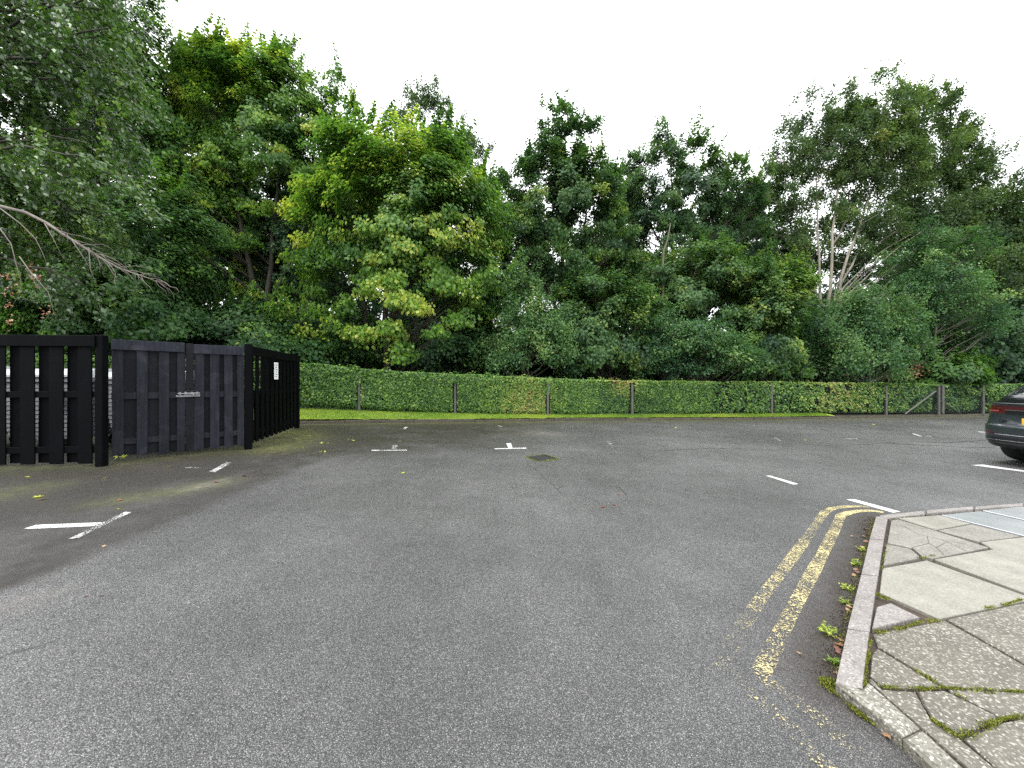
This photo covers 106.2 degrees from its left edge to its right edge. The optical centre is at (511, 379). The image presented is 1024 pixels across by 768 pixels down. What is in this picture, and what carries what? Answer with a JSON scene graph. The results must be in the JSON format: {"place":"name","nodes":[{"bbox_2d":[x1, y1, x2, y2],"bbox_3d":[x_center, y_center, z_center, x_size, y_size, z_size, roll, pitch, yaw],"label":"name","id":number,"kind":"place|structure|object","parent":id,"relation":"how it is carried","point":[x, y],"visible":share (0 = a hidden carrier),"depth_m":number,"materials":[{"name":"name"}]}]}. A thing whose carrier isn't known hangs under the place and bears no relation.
{"place":"outdoors","nodes":[
{"label":"outdoors","id":0,"kind":"place"},
{"bbox_2d":[0,416,1023,767],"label":"road","id":1,"kind":"structure","parent":0,"point":[302,596],"depth_m":2.53,"materials":[{"name":"grey asphalt"}]},
{"bbox_2d":[6,369,111,443],"bbox_3d":[-7.750,0.491,6.740,1.400,1.375,1.140,0,0,-2],"label":"wheeled bin","id":2,"kind":"object","parent":1,"relation":"on","point":[37,400],"visible":0.12,"depth_m":6.30,"materials":[{"name":"grey plastic"}]},
{"bbox_2d":[109,371,193,427],"bbox_3d":[-6.251,0.526,6.940,1.400,1.375,1.140,0,0,4],"label":"wheeled bin","id":3,"kind":"object","parent":1,"relation":"on","point":[110,400],"depth_m":6.52,"materials":[{"name":"grey plastic"}]},
{"bbox_2d":[524,453,558,461],"bbox_3d":[0.534,1.420,7.024,0.532,0.032,0.550,0,0,-28],"label":"drain grate","id":4,"kind":"object","parent":1,"relation":"on","point":[541,457],"visible":1,"depth_m":7.02,"materials":[{"name":"metal"}]},
{"bbox_2d":[818,610,837,638],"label":"weed","id":5,"kind":"object","parent":1,"relation":"on","point":[823,627],"visible":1,"depth_m":2.19,"materials":[{"name":"green plant"}]},
{"bbox_2d":[823,654,840,666],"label":"weed","id":6,"kind":"object","parent":1,"relation":"on","point":[837,660],"visible":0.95,"depth_m":1.96,"materials":[{"name":"green plant"}]},
{"bbox_2d":[795,516,874,681],"bbox_3d":[2.604,1.464,3.056,3.472,0.054,0.342,0,0,-44],"label":"gutter grit","id":7,"kind":"object","parent":1,"relation":"on","point":[841,610],"visible":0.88,"depth_m":2.36,"materials":[{"name":"brown soil"}]},
{"bbox_2d":[839,596,853,604],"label":"weed","id":8,"kind":"object","parent":1,"relation":"on","point":[842,601],"visible":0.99,"depth_m":2.50,"materials":[{"name":"green plant"}]},
{"bbox_2d":[838,582,855,591],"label":"weed","id":9,"kind":"object","parent":1,"relation":"on","point":[843,586],"visible":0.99,"depth_m":2.69,"materials":[{"name":"green plant"}]},
{"bbox_2d":[850,559,861,565],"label":"weed","id":10,"kind":"object","parent":1,"relation":"on","point":[854,563],"visible":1,"depth_m":3.04,"materials":[{"name":"green plant"}]},
{"bbox_2d":[985,385,1023,460],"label":"parked car","id":11,"kind":"object","parent":1,"relation":"on","point":[1004,427],"visible":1,"depth_m":7.14,"materials":[{"name":"grey paint"}]},
{"bbox_2d":[0,0,1023,331],"label":"sky","id":12,"kind":"structure","parent":0,"point":[628,62],"materials":[{"name":"white"}]},
{"bbox_2d":[571,225,634,336],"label":"woodland tree","id":13,"kind":"object","parent":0,"point":[575,230],"visible":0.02,"depth_m":29.29,"materials":[{"name":"green plant"}]},
{"bbox_2d":[300,413,988,423],"bbox_3d":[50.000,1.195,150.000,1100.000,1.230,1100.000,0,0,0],"label":"ground","id":14,"kind":"structure","parent":0,"point":[681,417],"depth_m":15.36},
{"bbox_2d":[0,335,108,466],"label":"fence","id":15,"kind":"object","parent":14,"relation":"on","point":[51,394],"visible":0.94,"depth_m":5.40,"materials":[{"name":"black wood"}]},
{"bbox_2d":[111,339,184,457],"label":"gate","id":16,"kind":"structure","parent":15,"relation":"attached to","point":[148,405],"depth_m":6.04,"materials":[{"name":"black wood"}]},
{"bbox_2d":[0,0,177,333],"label":"weeping birch tree","id":17,"kind":"object","parent":14,"relation":"on","point":[21,59],"visible":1,"depth_m":7.89,"materials":[{"name":"green plant"}]},
{"bbox_2d":[29,114,166,266],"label":"woodland tree","id":18,"kind":"object","parent":14,"relation":"on","point":[112,210],"visible":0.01,"depth_m":22.89,"materials":[{"name":"green plant"}]},
{"bbox_2d":[0,0,198,269],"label":"maple tree","id":19,"kind":"object","parent":14,"relation":"on","point":[177,122],"visible":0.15,"depth_m":15.37,"materials":[{"name":"green plant"}]},
{"bbox_2d":[0,149,240,361],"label":"maple tree","id":20,"kind":"object","parent":14,"relation":"on","point":[130,316],"visible":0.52,"depth_m":12.42,"materials":[{"name":"green plant"}]},
{"bbox_2d":[110,151,278,310],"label":"woodland tree","id":21,"kind":"object","parent":14,"relation":"on","point":[256,180],"visible":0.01,"depth_m":25.27,"materials":[{"name":"green plant"}]},
{"bbox_2d":[121,278,366,367],"bbox_3d":[-9.897,-1.683,14.062,9.006,5.265,3.836,0,0,0],"label":"hazel bush","id":22,"kind":"object","parent":14,"relation":"on","point":[255,329],"visible":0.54,"depth_m":13.49,"materials":[{"name":"green plant"}]},
{"bbox_2d":[142,12,382,304],"bbox_3d":[-11.223,-7.434,17.396,10.974,17.304,4.743,0,0,0],"label":"maple tree","id":23,"kind":"object","parent":14,"relation":"on","point":[256,98],"visible":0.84,"depth_m":16.78,"materials":[{"name":"green plant"}]},
{"bbox_2d":[244,344,299,449],"bbox_3d":[-5.148,0.340,8.398,0.160,1.980,3.091,0,0,-14],"label":"fence","id":24,"kind":"object","parent":14,"relation":"on","point":[271,406],"visible":0.97,"depth_m":7.94,"materials":[{"name":"black wood"}]},
{"bbox_2d":[176,344,243,450],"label":"gate","id":25,"kind":"structure","parent":24,"relation":"attached to","point":[214,409],"depth_m":6.61,"materials":[{"name":"wood"}]},
{"bbox_2d":[274,362,277,378],"bbox_3d":[-5.035,-0.190,8.216,0.008,0.360,0.220,0,0,-13],"label":"notice","id":26,"kind":"object","parent":24,"relation":"attached to","point":[275,370],"visible":1,"depth_m":8.17,"materials":[{"name":"white plastic"}]},
{"bbox_2d":[176,144,390,324],"bbox_3d":[-11.396,-5.385,18.916,12.252,12.681,4.858,0,0,0],"label":"oak tree","id":27,"kind":"object","parent":14,"relation":"on","point":[281,242],"visible":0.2,"depth_m":18.02,"materials":[{"name":"green plant"}]},
{"bbox_2d":[254,290,360,339],"bbox_3d":[-9.185,-1.670,17.817,6.011,5.227,5.378,0,0,-20],"label":"woodland shrub","id":28,"kind":"object","parent":14,"relation":"on","point":[304,307],"visible":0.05,"depth_m":17.48,"materials":[{"name":"green plant"}]},
{"bbox_2d":[254,163,388,323],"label":"woodland tree","id":29,"kind":"object","parent":14,"relation":"on","point":[373,304],"visible":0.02,"depth_m":28.40,"materials":[{"name":"green plant"}]},
{"bbox_2d":[228,85,521,371],"bbox_3d":[-4.846,-4.960,15.259,10.440,12.106,5.220,0,0,0],"label":"maple tree","id":30,"kind":"object","parent":14,"relation":"on","point":[395,243],"visible":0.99,"depth_m":14.17,"materials":[{"name":"green plant"}]},
{"bbox_2d":[352,306,412,370],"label":"woodland shrub","id":31,"kind":"object","parent":14,"relation":"on","point":[374,317],"visible":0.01,"depth_m":17.72,"materials":[{"name":"green plant"}]},
{"bbox_2d":[319,268,519,375],"bbox_3d":[-3.976,-1.795,16.657,9.276,6.040,4.235,0,0,0],"label":"hazel bush","id":32,"kind":"object","parent":14,"relation":"on","point":[455,350],"visible":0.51,"depth_m":15.56,"materials":[{"name":"green plant"}]},
{"bbox_2d":[382,205,460,329],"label":"woodland tree","id":33,"kind":"object","parent":14,"relation":"on","point":[410,319],"visible":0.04,"depth_m":23.36,"materials":[{"name":"green plant"}]},
{"bbox_2d":[375,69,496,296],"bbox_3d":[-5.008,-9.404,24.879,8.038,20.866,4.521,0,0,0],"label":"birch tree","id":34,"kind":"object","parent":14,"relation":"on","point":[429,101],"visible":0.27,"depth_m":24.46,"materials":[{"name":"green plant"}]},
{"bbox_2d":[403,308,475,373],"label":"woodland shrub","id":35,"kind":"object","parent":14,"relation":"on","point":[428,325],"visible":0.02,"depth_m":18.86,"materials":[{"name":"green plant"}]},
{"bbox_2d":[456,309,557,377],"bbox_3d":[-0.275,-1.083,19.157,5.566,4.840,4.980,0,0,-33],"label":"woodland shrub","id":36,"kind":"object","parent":14,"relation":"on","point":[546,374],"visible":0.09,"depth_m":18.18,"materials":[{"name":"green plant"}]},
{"bbox_2d":[456,198,565,328],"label":"woodland tree","id":37,"kind":"object","parent":14,"relation":"on","point":[485,267],"visible":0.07,"depth_m":26.86,"materials":[{"name":"green plant"}]},
{"bbox_2d":[6,351,1023,414],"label":"hedge","id":38,"kind":"object","parent":14,"relation":"on","point":[421,391],"visible":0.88,"depth_m":14.45,"materials":[{"name":"green plant"}]},
{"bbox_2d":[468,245,581,376],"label":"birch tree","id":39,"kind":"object","parent":14,"relation":"on","point":[538,338],"visible":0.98,"depth_m":14.71,"materials":[{"name":"green plant"}]},
{"bbox_2d":[66,367,1003,414],"bbox_3d":[10.327,0.553,15.245,46.201,2.132,1.831,0,0,-13],"label":"chain link fence","id":40,"kind":"object","parent":14,"relation":"on","point":[940,399],"visible":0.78,"depth_m":16.66,"materials":[{"name":"grey metal"}]},
{"bbox_2d":[514,299,615,378],"bbox_3d":[3.106,-1.324,19.867,5.677,5.517,6.345,0,0,35],"label":"woodland shrub","id":41,"kind":"object","parent":14,"relation":"on","point":[543,368],"visible":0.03,"depth_m":18.21,"materials":[{"name":"green plant"}]},
{"bbox_2d":[300,407,833,418],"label":"grass verge","id":42,"kind":"object","parent":14,"relation":"on","point":[366,413],"depth_m":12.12,"materials":[{"name":"green plant"}]},
{"bbox_2d":[485,88,651,314],"bbox_3d":[2.248,-6.298,18.303,8.485,15.117,4.270,0,0,0],"label":"oak tree","id":43,"kind":"object","parent":14,"relation":"on","point":[571,183],"visible":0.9,"depth_m":17.56,"materials":[{"name":"green plant"}]},
{"bbox_2d":[547,258,675,380],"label":"oak tree","id":44,"kind":"object","parent":14,"relation":"on","point":[599,343],"visible":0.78,"depth_m":15.73,"materials":[{"name":"green plant"}]},
{"bbox_2d":[590,157,671,331],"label":"oak tree","id":45,"kind":"object","parent":14,"relation":"on","point":[630,204],"visible":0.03,"depth_m":22.45,"materials":[{"name":"green plant"}]},
{"bbox_2d":[593,319,671,380],"bbox_3d":[6.131,-0.847,20.167,5.343,4.646,4.780,0,0,-7],"label":"woodland shrub","id":46,"kind":"object","parent":14,"relation":"on","point":[626,334],"depth_m":18.68,"materials":[{"name":"green plant"}]},
{"bbox_2d":[300,414,988,423],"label":"kerb","id":47,"kind":"structure","parent":14,"relation":"on","point":[554,419],"depth_m":13.93,"materials":[{"name":"concrete"}]},
{"bbox_2d":[628,209,735,334],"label":"woodland tree","id":48,"kind":"object","parent":14,"relation":"on","point":[714,306],"visible":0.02,"depth_m":28.23,"materials":[{"name":"green plant"}]},
{"bbox_2d":[603,100,786,323],"bbox_3d":[9.636,-6.458,20.495,10.004,15.738,4.189,0,0,0],"label":"oak tree","id":49,"kind":"object","parent":14,"relation":"on","point":[719,203],"visible":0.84,"depth_m":19.93,"materials":[{"name":"green plant"}]},
{"bbox_2d":[616,300,774,387],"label":"rowan tree","id":50,"kind":"object","parent":14,"relation":"on","point":[719,342],"visible":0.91,"depth_m":15.55,"materials":[{"name":"green plant"}]},
{"bbox_2d":[617,223,801,380],"bbox_3d":[8.698,-3.078,17.990,8.962,8.508,4.782,0,0,0],"label":"oak tree","id":51,"kind":"object","parent":14,"relation":"on","point":[693,289],"visible":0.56,"depth_m":17.09,"materials":[{"name":"green plant"}]},
{"bbox_2d":[590,311,849,384],"bbox_3d":[9.695,-1.107,19.068,12.295,5.489,4.234,0,0,0],"label":"hazel bush","id":52,"kind":"object","parent":14,"relation":"on","point":[822,352],"visible":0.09,"depth_m":17.99,"materials":[{"name":"green plant"}]},
{"bbox_2d":[705,166,822,308],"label":"oak tree","id":53,"kind":"object","parent":14,"relation":"on","point":[781,191],"visible":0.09,"depth_m":22.18,"materials":[{"name":"green plant"}]},
{"bbox_2d":[702,243,831,384],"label":"oak tree","id":54,"kind":"object","parent":14,"relation":"on","point":[783,360],"visible":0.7,"depth_m":16.51,"materials":[{"name":"green plant"}]},
{"bbox_2d":[740,335,805,384],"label":"woodland shrub","id":55,"kind":"object","parent":14,"relation":"on","point":[793,375],"visible":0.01,"depth_m":19.16,"materials":[{"name":"green plant"}]},
{"bbox_2d":[780,345,861,385],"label":"woodland shrub","id":56,"kind":"object","parent":14,"relation":"on","point":[815,380],"visible":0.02,"depth_m":20.35,"materials":[{"name":"green plant"}]},
{"bbox_2d":[744,57,992,381],"bbox_3d":[18.927,-8.006,20.945,12.680,18.269,4.613,0,0,0],"label":"birch tree","id":57,"kind":"object","parent":14,"relation":"on","point":[906,145],"visible":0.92,"depth_m":20.28,"materials":[{"name":"green plant"}]},
{"bbox_2d":[822,241,914,324],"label":"woodland tree","id":58,"kind":"object","parent":14,"relation":"on","point":[850,277],"visible":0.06,"depth_m":29.15,"materials":[{"name":"green plant"}]},
{"bbox_2d":[796,276,943,388],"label":"birch tree","id":59,"kind":"object","parent":14,"relation":"on","point":[900,330],"visible":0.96,"depth_m":17.21,"materials":[{"name":"green plant"}]},
{"bbox_2d":[794,284,1007,386],"bbox_3d":[19.180,-1.644,20.036,10.241,6.521,4.272,0,0,9],"label":"hazel bush","id":60,"kind":"object","parent":14,"relation":"on","point":[992,365],"visible":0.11,"depth_m":18.75,"materials":[{"name":"green plant"}]},
{"bbox_2d":[871,343,1003,388],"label":"maple sapling","id":61,"kind":"object","parent":14,"relation":"on","point":[966,370],"visible":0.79,"depth_m":17.70,"materials":[{"name":"green plant"}]},
{"bbox_2d":[859,179,1023,319],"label":"woodland tree","id":62,"kind":"object","parent":14,"relation":"on","point":[867,279],"visible":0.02,"depth_m":28.96,"materials":[{"name":"green plant"}]},
{"bbox_2d":[865,119,1023,383],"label":"willow tree","id":63,"kind":"object","parent":14,"relation":"on","point":[1009,221],"visible":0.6,"depth_m":20.18,"materials":[{"name":"green plant"}]},
{"bbox_2d":[866,211,1023,359],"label":"ash tree","id":64,"kind":"object","parent":14,"relation":"on","point":[945,294],"visible":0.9,"depth_m":18.02,"materials":[{"name":"green plant"}]},
{"bbox_2d":[919,282,1023,386],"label":"ivy tree","id":65,"kind":"object","parent":14,"relation":"on","point":[1012,341],"visible":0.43,"depth_m":19.20,"materials":[{"name":"green plant"}]},
{"bbox_2d":[972,350,1023,386],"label":"woodland shrub","id":66,"kind":"object","parent":14,"relation":"on","point":[1003,368],"visible":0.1,"depth_m":19.59,"materials":[{"name":"green plant"}]},
{"bbox_2d":[749,228,831,305],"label":"woodland tree","id":67,"kind":"object","parent":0,"point":[824,295],"visible":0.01,"depth_m":26.40,"materials":[{"name":"green plant"}]},
{"bbox_2d":[902,351,929,381],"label":"rowan tree","id":68,"kind":"object","parent":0,"point":[915,368],"visible":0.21,"depth_m":17.80,"materials":[{"name":"green plant"}]},
{"bbox_2d":[836,503,1023,767],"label":"pavement","id":69,"kind":"structure","parent":0,"point":[963,577],"depth_m":2.10,"materials":[{"name":"concrete"}]},
{"bbox_2d":[817,514,1023,758],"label":"moss","id":70,"kind":"object","parent":69,"relation":"on","point":[832,687],"visible":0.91,"depth_m":1.75,"materials":[{"name":"green plant"}]},
{"bbox_2d":[942,507,1023,536],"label":"access cover","id":71,"kind":"object","parent":69,"relation":"on","point":[1009,520],"visible":0.9,"depth_m":4.01,"materials":[{"name":"metal"}]}
]}

